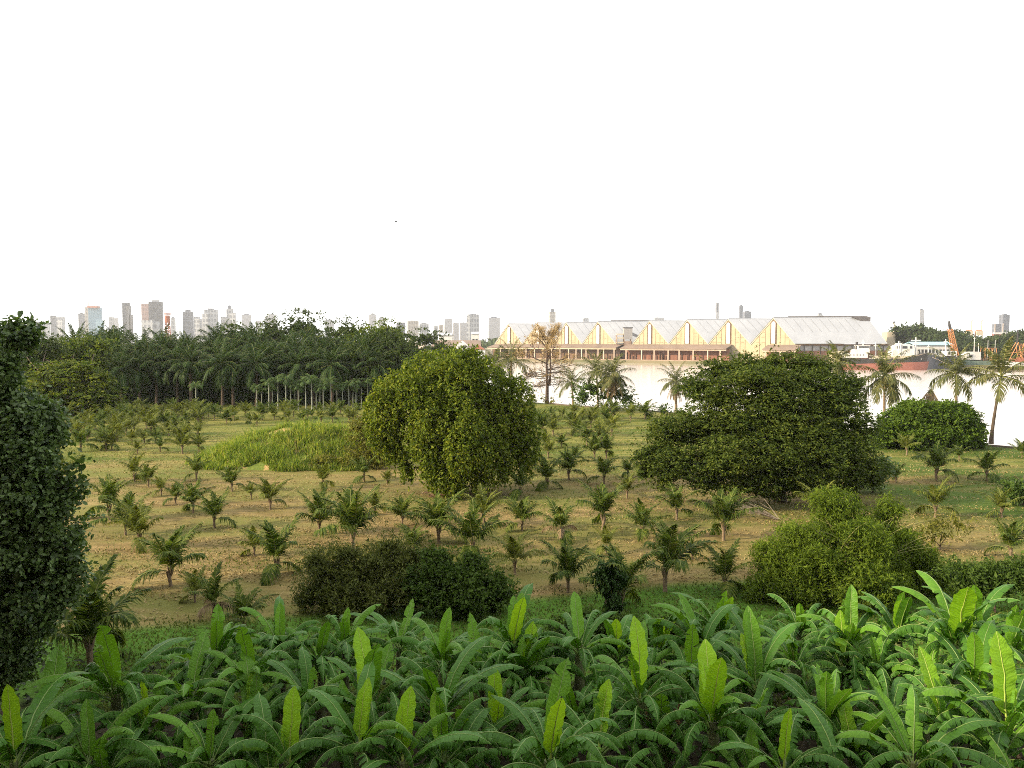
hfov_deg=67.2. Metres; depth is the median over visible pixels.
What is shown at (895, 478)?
young coconut palm
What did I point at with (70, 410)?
young coconut palm
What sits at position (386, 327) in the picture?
tree
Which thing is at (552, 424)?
young coconut palm
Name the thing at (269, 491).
young coconut palm
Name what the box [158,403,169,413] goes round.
young coconut palm
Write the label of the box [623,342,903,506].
rain tree
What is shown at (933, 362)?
cargo ship
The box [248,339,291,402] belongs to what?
feather palm
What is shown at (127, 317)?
city tower
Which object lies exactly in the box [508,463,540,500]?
young coconut palm
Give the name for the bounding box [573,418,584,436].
young coconut palm
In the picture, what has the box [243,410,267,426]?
young coconut palm
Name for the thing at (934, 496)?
young coconut palm
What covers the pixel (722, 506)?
young coconut palm
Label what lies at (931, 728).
banana plant
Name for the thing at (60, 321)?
city tower
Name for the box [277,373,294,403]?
areca palm
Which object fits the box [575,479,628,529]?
young coconut palm
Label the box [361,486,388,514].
young coconut palm
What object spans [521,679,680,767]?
banana plant
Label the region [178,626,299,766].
banana plant
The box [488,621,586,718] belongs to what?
banana plant
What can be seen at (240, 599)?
young coconut palm
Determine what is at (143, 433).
young coconut palm
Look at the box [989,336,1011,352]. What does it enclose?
tree
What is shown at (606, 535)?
young coconut palm
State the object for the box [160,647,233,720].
banana plant
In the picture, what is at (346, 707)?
banana plant
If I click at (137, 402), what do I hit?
young coconut palm
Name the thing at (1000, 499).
young coconut palm
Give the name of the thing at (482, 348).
riverside house
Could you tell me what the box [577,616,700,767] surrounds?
banana plant
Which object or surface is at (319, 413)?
young coconut palm
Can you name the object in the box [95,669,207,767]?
banana plant
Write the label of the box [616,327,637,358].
conveyor tower
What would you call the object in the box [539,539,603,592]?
young coconut palm
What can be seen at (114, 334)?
feather palm
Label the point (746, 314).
city tower
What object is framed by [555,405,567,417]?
young coconut palm
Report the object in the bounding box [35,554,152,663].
young coconut palm
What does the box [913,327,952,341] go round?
tree
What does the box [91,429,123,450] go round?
young coconut palm
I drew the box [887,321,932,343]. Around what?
tree
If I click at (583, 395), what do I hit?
riverside bush
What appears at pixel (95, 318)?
city tower
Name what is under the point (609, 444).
young coconut palm
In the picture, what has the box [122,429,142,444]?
young coconut palm
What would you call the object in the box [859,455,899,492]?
shrub
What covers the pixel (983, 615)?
banana plant
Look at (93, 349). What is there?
tree
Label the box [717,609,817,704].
banana plant
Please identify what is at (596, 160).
sky
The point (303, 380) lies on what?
areca palm
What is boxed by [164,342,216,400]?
feather palm
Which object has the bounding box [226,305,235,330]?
city tower
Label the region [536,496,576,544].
young coconut palm
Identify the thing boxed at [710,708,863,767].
banana plant
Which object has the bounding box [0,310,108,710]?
dark leaved tree
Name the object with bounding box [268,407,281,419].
young coconut palm
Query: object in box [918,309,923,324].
city tower
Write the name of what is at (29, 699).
undergrowth
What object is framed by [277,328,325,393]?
feather palm
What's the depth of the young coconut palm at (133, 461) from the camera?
66.78 m
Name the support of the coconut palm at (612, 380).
on the ground at (174, 511)
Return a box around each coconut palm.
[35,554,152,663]
[55,449,85,484]
[60,403,76,421]
[65,416,88,441]
[69,424,99,450]
[70,413,108,435]
[72,406,88,418]
[74,407,95,419]
[79,426,93,439]
[84,474,133,519]
[86,424,125,450]
[90,491,151,534]
[91,408,115,430]
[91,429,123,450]
[92,420,122,441]
[97,403,117,415]
[104,415,132,441]
[105,411,122,432]
[105,413,139,434]
[106,499,163,553]
[110,401,136,412]
[112,410,134,420]
[118,408,139,423]
[119,452,153,481]
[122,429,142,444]
[123,415,143,433]
[124,403,140,418]
[127,438,149,454]
[129,397,148,407]
[131,522,208,590]
[132,408,160,427]
[133,404,147,421]
[134,463,160,486]
[136,428,148,442]
[137,411,165,435]
[144,426,167,443]
[145,403,164,419]
[148,475,170,496]
[150,434,171,451]
[154,409,177,422]
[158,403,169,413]
[158,419,179,435]
[159,397,178,412]
[162,400,188,416]
[162,479,187,505]
[163,429,205,453]
[164,422,186,438]
[165,412,192,426]
[166,401,190,415]
[168,418,197,442]
[173,476,215,512]
[176,411,190,423]
[178,565,209,603]
[181,402,214,423]
[182,399,205,419]
[182,452,211,481]
[184,397,206,408]
[186,561,243,619]
[188,420,207,436]
[188,433,209,452]
[188,486,236,528]
[189,401,211,418]
[203,403,223,419]
[213,405,236,423]
[214,466,244,491]
[219,580,279,627]
[228,405,242,420]
[234,400,253,417]
[238,525,266,556]
[239,513,302,585]
[240,412,252,424]
[241,483,261,498]
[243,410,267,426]
[247,475,292,509]
[251,399,275,419]
[266,401,278,410]
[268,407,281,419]
[274,400,295,418]
[279,406,295,420]
[283,398,302,415]
[292,408,308,420]
[294,487,342,534]
[306,406,316,419]
[309,401,329,410]
[311,408,328,421]
[313,462,334,490]
[313,483,387,548]
[321,405,339,421]
[323,400,342,416]
[335,398,345,412]
[341,404,360,422]
[344,408,359,419]
[349,455,377,482]
[352,400,365,416]
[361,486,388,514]
[380,468,396,484]
[383,491,418,524]
[394,522,433,547]
[402,488,467,543]
[428,498,514,561]
[460,483,511,527]
[481,345,508,385]
[488,530,547,574]
[493,337,535,377]
[503,496,542,532]
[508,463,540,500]
[533,410,553,432]
[533,453,565,491]
[535,409,552,426]
[536,430,553,445]
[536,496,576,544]
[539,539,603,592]
[540,438,564,457]
[543,416,564,435]
[546,406,558,416]
[547,409,567,428]
[547,444,588,479]
[550,431,571,447]
[554,364,586,404]
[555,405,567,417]
[559,410,589,435]
[566,401,583,413]
[567,406,589,427]
[569,445,583,458]
[572,423,600,445]
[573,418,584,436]
[574,350,615,407]
[574,543,665,602]
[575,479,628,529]
[581,407,605,426]
[581,431,611,457]
[586,404,603,420]
[586,416,606,427]
[586,455,618,485]
[591,353,635,412]
[591,401,613,411]
[591,419,621,441]
[592,525,620,554]
[599,406,617,427]
[599,412,631,434]
[600,429,615,458]
[601,399,627,416]
[612,473,645,498]
[616,459,634,477]
[619,498,672,543]
[622,403,641,420]
[629,512,723,591]
[633,399,656,418]
[655,481,702,519]
[657,361,687,414]
[682,539,705,559]
[687,487,762,540]
[688,538,761,601]
[794,480,844,521]
[815,340,859,376]
[838,472,865,501]
[852,345,921,417]
[890,463,906,482]
[892,433,921,454]
[910,440,961,481]
[913,475,964,517]
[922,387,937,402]
[924,342,993,402]
[947,444,967,461]
[954,336,1023,443]
[963,449,1009,482]
[973,487,1023,517]
[984,517,1023,559]
[1009,438,1023,457]
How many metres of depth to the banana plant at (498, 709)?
20.66 m
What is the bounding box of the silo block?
[882,321,911,350]
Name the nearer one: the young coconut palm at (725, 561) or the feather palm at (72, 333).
the young coconut palm at (725, 561)
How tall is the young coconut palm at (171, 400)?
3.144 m
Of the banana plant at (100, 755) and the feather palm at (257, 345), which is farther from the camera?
the feather palm at (257, 345)
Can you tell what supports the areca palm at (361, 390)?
on the ground at (174, 511)
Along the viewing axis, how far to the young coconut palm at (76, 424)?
95.71 m
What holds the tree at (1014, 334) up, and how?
on the bank
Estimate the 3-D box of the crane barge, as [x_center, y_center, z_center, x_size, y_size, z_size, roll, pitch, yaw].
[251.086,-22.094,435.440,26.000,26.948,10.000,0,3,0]
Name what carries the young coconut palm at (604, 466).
on the ground at (174, 511)
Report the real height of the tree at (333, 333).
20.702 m
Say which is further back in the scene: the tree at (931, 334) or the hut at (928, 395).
the tree at (931, 334)
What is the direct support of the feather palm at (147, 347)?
on the ground at (174, 511)
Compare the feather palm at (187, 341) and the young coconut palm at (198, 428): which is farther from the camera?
the feather palm at (187, 341)
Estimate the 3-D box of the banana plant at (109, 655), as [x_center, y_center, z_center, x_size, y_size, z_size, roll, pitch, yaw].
[-10.597,8.587,20.409,3.433,5.018,4.004,0,3,-1]
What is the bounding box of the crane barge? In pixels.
[944,321,960,355]
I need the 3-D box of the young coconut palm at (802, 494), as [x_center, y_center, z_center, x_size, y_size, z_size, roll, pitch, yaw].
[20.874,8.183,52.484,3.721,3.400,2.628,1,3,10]
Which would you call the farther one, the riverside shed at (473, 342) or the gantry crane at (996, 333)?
the gantry crane at (996, 333)
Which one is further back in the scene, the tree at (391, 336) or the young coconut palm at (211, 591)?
the tree at (391, 336)
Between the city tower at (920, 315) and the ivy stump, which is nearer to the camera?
the ivy stump
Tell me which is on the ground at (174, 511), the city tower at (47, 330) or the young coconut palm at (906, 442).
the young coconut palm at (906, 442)
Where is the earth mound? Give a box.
[223,427,384,470]
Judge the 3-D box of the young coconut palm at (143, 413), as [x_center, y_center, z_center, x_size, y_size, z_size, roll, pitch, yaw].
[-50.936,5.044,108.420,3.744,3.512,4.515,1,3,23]
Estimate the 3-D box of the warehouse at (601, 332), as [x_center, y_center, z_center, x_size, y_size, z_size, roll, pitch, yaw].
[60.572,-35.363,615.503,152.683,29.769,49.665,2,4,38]
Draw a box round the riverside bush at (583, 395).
[568,375,638,407]
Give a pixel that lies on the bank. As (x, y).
(664, 362)
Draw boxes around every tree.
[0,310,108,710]
[17,357,129,418]
[20,331,74,398]
[52,332,122,373]
[80,326,131,384]
[209,320,271,379]
[255,318,299,352]
[263,307,337,342]
[312,314,370,345]
[334,337,419,405]
[341,321,385,395]
[359,342,545,500]
[362,327,422,380]
[371,316,412,344]
[404,341,438,368]
[409,327,451,367]
[429,343,473,365]
[512,321,587,403]
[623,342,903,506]
[869,397,991,450]
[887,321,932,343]
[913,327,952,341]
[923,334,954,349]
[938,328,973,337]
[943,331,973,355]
[955,340,976,355]
[969,339,991,360]
[970,335,995,346]
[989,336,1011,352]
[989,342,1009,357]
[1004,328,1023,341]
[1010,338,1023,357]
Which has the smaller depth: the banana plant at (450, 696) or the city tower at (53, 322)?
the banana plant at (450, 696)
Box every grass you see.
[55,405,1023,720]
[184,416,412,471]
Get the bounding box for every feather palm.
[48,322,99,386]
[82,320,125,373]
[92,324,141,366]
[95,330,130,385]
[95,345,138,402]
[113,338,155,393]
[117,325,150,360]
[120,327,164,400]
[120,348,160,400]
[133,344,173,404]
[142,331,185,398]
[145,323,182,384]
[147,336,200,402]
[160,331,208,396]
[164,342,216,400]
[166,330,204,397]
[188,333,240,401]
[190,319,243,353]
[193,338,246,406]
[208,337,249,401]
[210,346,255,406]
[213,326,255,388]
[220,313,285,382]
[231,341,280,405]
[239,335,285,399]
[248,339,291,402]
[261,320,316,386]
[267,334,300,400]
[275,345,325,404]
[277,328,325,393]
[284,326,338,361]
[287,344,327,404]
[299,335,344,402]
[306,344,351,402]
[310,322,350,355]
[323,339,357,372]
[332,345,369,404]
[339,322,380,353]
[340,331,387,356]
[348,344,397,388]
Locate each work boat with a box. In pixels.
[961,337,996,364]
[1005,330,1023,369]
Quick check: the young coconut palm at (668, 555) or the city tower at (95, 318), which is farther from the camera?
the city tower at (95, 318)
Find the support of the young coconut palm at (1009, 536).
on the ground at (174, 511)
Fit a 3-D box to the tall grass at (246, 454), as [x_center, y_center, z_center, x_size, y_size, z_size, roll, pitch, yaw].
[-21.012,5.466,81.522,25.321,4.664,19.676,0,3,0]
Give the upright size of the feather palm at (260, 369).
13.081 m
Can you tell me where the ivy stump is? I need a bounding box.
[585,556,629,619]
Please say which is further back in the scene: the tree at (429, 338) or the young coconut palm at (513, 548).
the tree at (429, 338)
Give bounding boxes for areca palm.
[188,381,203,397]
[250,384,262,405]
[255,386,266,403]
[260,378,276,409]
[265,385,276,401]
[269,375,284,408]
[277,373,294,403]
[283,381,297,404]
[291,383,304,409]
[297,376,314,409]
[302,373,319,408]
[309,382,321,407]
[315,382,329,406]
[322,376,338,404]
[331,384,341,408]
[336,383,347,406]
[341,380,354,405]
[347,385,357,407]
[349,378,363,401]
[358,380,366,406]
[361,376,372,395]
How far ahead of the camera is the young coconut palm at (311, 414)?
122.75 m
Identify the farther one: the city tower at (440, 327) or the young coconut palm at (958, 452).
the city tower at (440, 327)
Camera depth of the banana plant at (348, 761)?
17.98 m
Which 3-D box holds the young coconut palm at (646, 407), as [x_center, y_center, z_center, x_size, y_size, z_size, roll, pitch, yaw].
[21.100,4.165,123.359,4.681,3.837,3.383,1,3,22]
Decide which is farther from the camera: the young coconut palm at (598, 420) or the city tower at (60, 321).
the city tower at (60, 321)
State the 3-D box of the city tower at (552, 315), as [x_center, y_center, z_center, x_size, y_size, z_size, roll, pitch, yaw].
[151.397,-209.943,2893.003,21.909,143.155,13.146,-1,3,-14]
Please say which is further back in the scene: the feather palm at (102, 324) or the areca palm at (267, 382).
the feather palm at (102, 324)
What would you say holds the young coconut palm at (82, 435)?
on the ground at (174, 511)
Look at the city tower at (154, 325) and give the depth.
2076.96 m
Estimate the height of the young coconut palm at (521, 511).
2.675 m
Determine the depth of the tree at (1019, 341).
467.19 m
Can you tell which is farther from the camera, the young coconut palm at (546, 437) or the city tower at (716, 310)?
the city tower at (716, 310)
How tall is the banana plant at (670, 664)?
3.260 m
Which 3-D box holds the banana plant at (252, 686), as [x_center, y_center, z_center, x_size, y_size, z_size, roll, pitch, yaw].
[-6.948,9.208,19.990,3.523,3.736,2.844,-2,3,-31]
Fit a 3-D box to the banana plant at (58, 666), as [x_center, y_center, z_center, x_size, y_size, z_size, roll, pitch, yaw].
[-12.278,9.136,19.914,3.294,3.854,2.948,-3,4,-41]
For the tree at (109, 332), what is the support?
on the ground at (174, 511)
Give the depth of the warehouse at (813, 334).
506.01 m
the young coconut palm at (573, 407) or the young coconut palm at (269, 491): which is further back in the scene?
the young coconut palm at (573, 407)
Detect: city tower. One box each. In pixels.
[45,323,50,338]
[50,315,56,337]
[56,316,64,336]
[78,313,84,336]
[84,299,88,336]
[87,306,103,335]
[108,316,113,328]
[114,317,118,333]
[122,302,133,345]
[141,304,148,319]
[141,320,159,340]
[148,300,163,332]
[171,316,175,337]
[183,310,193,339]
[194,317,200,340]
[202,308,217,340]
[220,316,226,333]
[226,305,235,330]
[241,312,251,330]
[269,314,275,326]
[325,319,333,337]
[369,312,376,332]
[378,317,385,325]
[396,322,404,336]
[407,320,418,342]
[419,323,428,345]
[439,324,442,333]
[444,318,451,332]
[453,323,458,339]
[459,322,466,339]
[467,314,478,339]
[488,317,499,340]
[549,309,555,321]
[652,317,663,319]
[715,303,718,318]
[739,305,742,317]
[743,311,750,317]
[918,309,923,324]
[992,324,1000,333]
[999,314,1009,331]
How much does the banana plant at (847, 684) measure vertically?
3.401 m
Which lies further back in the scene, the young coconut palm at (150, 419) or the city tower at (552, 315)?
the city tower at (552, 315)
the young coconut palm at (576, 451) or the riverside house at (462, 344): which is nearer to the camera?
the young coconut palm at (576, 451)
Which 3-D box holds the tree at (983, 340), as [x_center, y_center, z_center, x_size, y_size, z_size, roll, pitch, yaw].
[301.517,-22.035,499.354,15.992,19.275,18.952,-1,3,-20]
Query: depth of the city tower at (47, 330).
3088.77 m
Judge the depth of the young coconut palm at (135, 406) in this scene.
118.72 m
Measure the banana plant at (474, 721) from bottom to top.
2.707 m
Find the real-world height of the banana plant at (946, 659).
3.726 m
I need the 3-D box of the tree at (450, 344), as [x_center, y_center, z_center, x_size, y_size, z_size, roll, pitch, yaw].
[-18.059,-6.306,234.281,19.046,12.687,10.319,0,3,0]
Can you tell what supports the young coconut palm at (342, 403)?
on the ground at (174, 511)
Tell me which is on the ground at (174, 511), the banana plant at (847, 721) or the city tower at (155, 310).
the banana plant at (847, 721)
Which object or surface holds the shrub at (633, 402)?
on the ground at (174, 511)
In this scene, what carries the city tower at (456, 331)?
on the bank
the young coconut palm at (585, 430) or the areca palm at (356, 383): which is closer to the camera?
the young coconut palm at (585, 430)
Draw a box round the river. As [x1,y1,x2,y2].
[485,361,1023,446]
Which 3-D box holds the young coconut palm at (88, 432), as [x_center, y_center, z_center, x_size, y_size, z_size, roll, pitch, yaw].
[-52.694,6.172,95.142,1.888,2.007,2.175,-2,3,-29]
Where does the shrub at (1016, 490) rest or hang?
on the ground at (174, 511)
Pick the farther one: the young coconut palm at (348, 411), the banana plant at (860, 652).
the young coconut palm at (348, 411)
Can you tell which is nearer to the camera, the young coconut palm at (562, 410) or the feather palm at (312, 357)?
the young coconut palm at (562, 410)
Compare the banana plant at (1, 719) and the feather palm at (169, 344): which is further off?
the feather palm at (169, 344)
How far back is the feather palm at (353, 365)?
148.68 m
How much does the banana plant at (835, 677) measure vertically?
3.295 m
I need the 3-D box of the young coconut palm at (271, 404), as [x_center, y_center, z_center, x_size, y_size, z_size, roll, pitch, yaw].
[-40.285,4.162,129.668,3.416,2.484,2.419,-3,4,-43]
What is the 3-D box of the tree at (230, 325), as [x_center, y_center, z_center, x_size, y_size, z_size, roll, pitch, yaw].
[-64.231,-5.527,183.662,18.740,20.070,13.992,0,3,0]
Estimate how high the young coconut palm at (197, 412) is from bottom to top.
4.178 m
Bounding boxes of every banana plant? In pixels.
[0,644,101,756]
[0,679,95,767]
[0,712,103,767]
[0,714,74,753]
[21,695,167,767]
[24,625,193,740]
[64,694,182,767]
[78,745,154,767]
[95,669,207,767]
[114,630,264,754]
[115,721,235,767]
[116,695,273,767]
[158,604,270,741]
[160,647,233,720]
[172,651,316,764]
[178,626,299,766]
[180,687,279,767]
[216,691,355,767]
[220,686,362,767]
[231,595,342,722]
[236,635,329,724]
[258,646,354,767]
[263,621,387,727]
[276,659,433,767]
[300,627,429,762]
[300,680,392,767]
[301,604,384,690]
[313,726,405,767]
[328,686,490,767]
[342,599,437,697]
[353,635,522,760]
[383,691,507,767]
[385,607,485,732]
[394,630,481,698]
[418,708,513,767]
[423,680,545,767]
[429,613,532,728]
[458,670,546,767]
[459,657,622,767]
[462,636,584,739]
[472,583,574,721]
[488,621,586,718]
[508,744,582,767]
[517,673,647,763]
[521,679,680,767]
[527,591,630,713]
[564,691,646,752]
[569,614,652,706]
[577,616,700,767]
[585,620,697,717]
[588,745,655,767]
[610,686,739,767]
[611,740,697,767]
[618,614,702,682]
[630,624,756,745]
[645,593,743,711]
[652,639,766,767]
[670,591,777,665]
[684,693,808,767]
[688,728,759,767]
[694,667,808,766]
[696,606,807,766]
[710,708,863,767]
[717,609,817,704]
[751,621,843,714]
[758,669,895,767]
[763,593,834,678]
[766,664,892,767]
[772,697,912,767]
[783,689,901,767]
[796,619,892,710]
[797,585,905,710]
[799,609,906,711]
[823,625,922,731]
[834,685,1005,767]
[838,591,943,701]
[852,667,938,762]
[874,625,993,739]
[878,646,1001,767]
[887,570,1023,740]
[887,701,989,767]
[902,620,1023,767]
[905,748,988,767]
[916,584,1023,647]
[918,631,1023,767]
[922,690,1023,767]
[942,605,1023,730]
[952,715,1011,767]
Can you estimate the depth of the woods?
1073.22 m
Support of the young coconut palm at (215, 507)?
on the ground at (174, 511)
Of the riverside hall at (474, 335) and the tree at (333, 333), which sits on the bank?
the riverside hall at (474, 335)
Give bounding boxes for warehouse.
[494,320,649,358]
[632,316,888,360]
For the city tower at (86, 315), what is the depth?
2981.94 m
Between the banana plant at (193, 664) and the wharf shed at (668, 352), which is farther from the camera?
the wharf shed at (668, 352)
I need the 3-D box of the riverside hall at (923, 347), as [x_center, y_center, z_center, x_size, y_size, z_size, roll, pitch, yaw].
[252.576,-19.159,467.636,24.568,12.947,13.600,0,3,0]
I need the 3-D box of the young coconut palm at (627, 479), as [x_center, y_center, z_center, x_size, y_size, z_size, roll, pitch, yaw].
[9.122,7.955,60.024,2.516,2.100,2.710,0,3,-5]
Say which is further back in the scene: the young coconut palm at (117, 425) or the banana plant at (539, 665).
the young coconut palm at (117, 425)
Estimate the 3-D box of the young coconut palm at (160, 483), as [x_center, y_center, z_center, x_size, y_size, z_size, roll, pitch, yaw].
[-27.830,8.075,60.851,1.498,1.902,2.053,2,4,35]
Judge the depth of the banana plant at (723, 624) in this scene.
26.56 m
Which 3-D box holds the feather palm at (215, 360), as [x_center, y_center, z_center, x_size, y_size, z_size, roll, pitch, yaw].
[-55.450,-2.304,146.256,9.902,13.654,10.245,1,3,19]
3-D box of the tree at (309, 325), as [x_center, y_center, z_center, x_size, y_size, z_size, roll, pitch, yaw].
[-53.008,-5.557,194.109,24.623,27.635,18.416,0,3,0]
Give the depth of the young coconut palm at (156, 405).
121.00 m
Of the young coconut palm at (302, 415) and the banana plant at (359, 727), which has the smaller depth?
the banana plant at (359, 727)
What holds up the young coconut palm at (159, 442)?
on the ground at (174, 511)
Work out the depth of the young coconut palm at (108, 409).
120.31 m
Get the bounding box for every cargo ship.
[841,340,928,369]
[869,337,936,355]
[920,339,960,368]
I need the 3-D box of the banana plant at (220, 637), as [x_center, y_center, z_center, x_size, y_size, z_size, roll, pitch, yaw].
[-8.612,8.777,22.548,2.898,4.406,2.911,2,4,38]
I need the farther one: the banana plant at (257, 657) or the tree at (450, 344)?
the tree at (450, 344)
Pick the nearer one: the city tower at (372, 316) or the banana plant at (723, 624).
the banana plant at (723, 624)
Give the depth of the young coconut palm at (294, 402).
126.98 m
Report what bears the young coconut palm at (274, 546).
on the ground at (174, 511)
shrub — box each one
[274,518,435,622]
[309,448,388,470]
[338,413,390,468]
[394,539,522,622]
[521,391,561,403]
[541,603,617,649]
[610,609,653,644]
[623,401,649,411]
[640,403,692,418]
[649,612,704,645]
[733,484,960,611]
[822,555,908,616]
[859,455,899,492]
[909,506,977,549]
[928,550,1023,612]
[990,476,1023,505]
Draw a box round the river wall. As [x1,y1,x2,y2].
[549,403,1017,448]
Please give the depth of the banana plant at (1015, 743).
18.39 m
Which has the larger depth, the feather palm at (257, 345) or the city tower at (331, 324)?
the city tower at (331, 324)
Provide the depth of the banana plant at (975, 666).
21.25 m
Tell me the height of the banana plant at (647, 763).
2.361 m
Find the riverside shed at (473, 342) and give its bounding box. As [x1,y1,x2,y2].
[431,340,481,350]
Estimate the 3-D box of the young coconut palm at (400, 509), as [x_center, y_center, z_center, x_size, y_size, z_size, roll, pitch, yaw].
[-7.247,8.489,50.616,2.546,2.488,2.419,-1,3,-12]
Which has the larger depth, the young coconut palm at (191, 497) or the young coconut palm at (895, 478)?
the young coconut palm at (895, 478)
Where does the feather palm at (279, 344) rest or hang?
on the ground at (174, 511)
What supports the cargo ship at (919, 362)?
on the river
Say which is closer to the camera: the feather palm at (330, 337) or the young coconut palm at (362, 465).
the young coconut palm at (362, 465)
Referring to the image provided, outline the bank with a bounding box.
[201,348,990,368]
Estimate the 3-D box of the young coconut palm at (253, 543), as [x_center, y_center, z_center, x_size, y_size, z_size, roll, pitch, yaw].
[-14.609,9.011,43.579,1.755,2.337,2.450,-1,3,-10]
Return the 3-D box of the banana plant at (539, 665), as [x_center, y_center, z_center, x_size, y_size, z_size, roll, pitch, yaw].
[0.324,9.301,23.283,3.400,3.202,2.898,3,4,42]
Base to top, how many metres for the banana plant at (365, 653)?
4.699 m
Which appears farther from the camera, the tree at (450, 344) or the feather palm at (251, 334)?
the tree at (450, 344)
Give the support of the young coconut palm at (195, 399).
on the ground at (174, 511)
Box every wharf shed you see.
[487,344,622,359]
[619,344,731,361]
[762,345,800,362]
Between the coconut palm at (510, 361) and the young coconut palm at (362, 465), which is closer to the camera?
the young coconut palm at (362, 465)
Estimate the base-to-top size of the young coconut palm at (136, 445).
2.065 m
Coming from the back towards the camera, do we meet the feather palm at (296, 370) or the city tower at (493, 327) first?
the city tower at (493, 327)
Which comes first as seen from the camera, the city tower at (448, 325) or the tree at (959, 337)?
the tree at (959, 337)
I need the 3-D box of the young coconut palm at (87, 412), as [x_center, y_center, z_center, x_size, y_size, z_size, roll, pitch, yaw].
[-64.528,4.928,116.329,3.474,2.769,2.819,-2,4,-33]
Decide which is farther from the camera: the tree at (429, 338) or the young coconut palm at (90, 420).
the tree at (429, 338)
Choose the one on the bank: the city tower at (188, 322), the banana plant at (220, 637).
the city tower at (188, 322)
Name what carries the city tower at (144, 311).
on the bank
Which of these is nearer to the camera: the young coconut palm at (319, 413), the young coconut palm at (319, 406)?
the young coconut palm at (319, 413)
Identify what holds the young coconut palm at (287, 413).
on the ground at (174, 511)
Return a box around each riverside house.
[456,341,467,349]
[476,345,484,357]
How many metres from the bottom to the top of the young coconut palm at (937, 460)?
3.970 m
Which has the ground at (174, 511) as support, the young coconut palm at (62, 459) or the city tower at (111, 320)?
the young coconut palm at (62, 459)
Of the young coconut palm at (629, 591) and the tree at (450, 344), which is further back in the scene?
the tree at (450, 344)
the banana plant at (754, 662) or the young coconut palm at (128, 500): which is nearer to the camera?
the banana plant at (754, 662)
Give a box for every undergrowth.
[1,644,1023,767]
[18,348,415,404]
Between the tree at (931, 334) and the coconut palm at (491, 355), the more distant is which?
the tree at (931, 334)
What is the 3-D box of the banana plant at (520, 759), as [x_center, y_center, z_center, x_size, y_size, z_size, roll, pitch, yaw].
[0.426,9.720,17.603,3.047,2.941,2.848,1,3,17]
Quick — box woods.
[47,337,497,349]
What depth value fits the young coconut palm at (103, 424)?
94.63 m
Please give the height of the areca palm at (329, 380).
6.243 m
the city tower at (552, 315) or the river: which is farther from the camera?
the city tower at (552, 315)
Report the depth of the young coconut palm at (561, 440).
88.87 m
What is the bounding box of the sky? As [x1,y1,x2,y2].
[0,0,1023,344]
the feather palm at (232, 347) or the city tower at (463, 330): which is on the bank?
the city tower at (463, 330)
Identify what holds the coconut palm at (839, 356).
on the ground at (174, 511)
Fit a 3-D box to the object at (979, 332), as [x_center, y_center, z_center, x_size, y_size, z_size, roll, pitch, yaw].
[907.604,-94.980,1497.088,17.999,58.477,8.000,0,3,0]
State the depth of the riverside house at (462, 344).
653.38 m
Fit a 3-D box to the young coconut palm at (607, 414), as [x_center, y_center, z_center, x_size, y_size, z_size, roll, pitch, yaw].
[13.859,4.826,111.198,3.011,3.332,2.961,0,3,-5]
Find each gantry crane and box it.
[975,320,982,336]
[992,323,1002,335]
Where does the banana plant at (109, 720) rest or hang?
on the ground at (174, 511)
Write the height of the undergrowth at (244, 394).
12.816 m
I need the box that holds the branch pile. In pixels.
[422,492,491,497]
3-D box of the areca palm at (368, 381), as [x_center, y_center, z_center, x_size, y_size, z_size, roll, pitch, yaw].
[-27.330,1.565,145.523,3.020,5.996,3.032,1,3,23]
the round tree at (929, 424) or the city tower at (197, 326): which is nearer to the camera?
the round tree at (929, 424)
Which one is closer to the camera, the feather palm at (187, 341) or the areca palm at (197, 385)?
the areca palm at (197, 385)
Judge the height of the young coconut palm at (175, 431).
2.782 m
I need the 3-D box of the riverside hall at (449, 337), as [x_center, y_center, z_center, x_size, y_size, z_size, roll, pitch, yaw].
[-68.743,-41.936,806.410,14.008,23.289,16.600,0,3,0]
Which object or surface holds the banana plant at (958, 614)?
on the ground at (174, 511)
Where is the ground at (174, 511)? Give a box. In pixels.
[0,373,1023,767]
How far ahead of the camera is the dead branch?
52.55 m
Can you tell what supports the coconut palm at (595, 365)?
on the ground at (174, 511)
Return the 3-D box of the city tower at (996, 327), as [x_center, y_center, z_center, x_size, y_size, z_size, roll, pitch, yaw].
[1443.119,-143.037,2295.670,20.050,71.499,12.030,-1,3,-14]
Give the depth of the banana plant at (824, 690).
19.74 m
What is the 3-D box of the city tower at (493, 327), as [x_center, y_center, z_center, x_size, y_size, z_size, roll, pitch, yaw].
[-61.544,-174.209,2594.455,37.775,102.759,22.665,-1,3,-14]
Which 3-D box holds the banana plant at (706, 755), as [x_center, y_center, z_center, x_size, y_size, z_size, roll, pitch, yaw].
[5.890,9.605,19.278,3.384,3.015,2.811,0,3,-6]
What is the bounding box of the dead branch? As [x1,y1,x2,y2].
[737,499,778,519]
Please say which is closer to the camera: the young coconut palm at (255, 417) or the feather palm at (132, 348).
the young coconut palm at (255, 417)
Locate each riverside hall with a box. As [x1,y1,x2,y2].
[439,333,453,339]
[471,332,479,339]
[905,342,951,356]
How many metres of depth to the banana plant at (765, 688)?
20.23 m
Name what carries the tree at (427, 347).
on the ground at (174, 511)
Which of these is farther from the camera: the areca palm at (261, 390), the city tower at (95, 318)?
the city tower at (95, 318)
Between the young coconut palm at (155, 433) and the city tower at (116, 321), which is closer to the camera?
the young coconut palm at (155, 433)
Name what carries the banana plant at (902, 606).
on the ground at (174, 511)
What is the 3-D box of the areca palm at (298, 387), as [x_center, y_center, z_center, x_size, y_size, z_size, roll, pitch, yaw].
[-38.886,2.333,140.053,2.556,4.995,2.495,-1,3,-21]

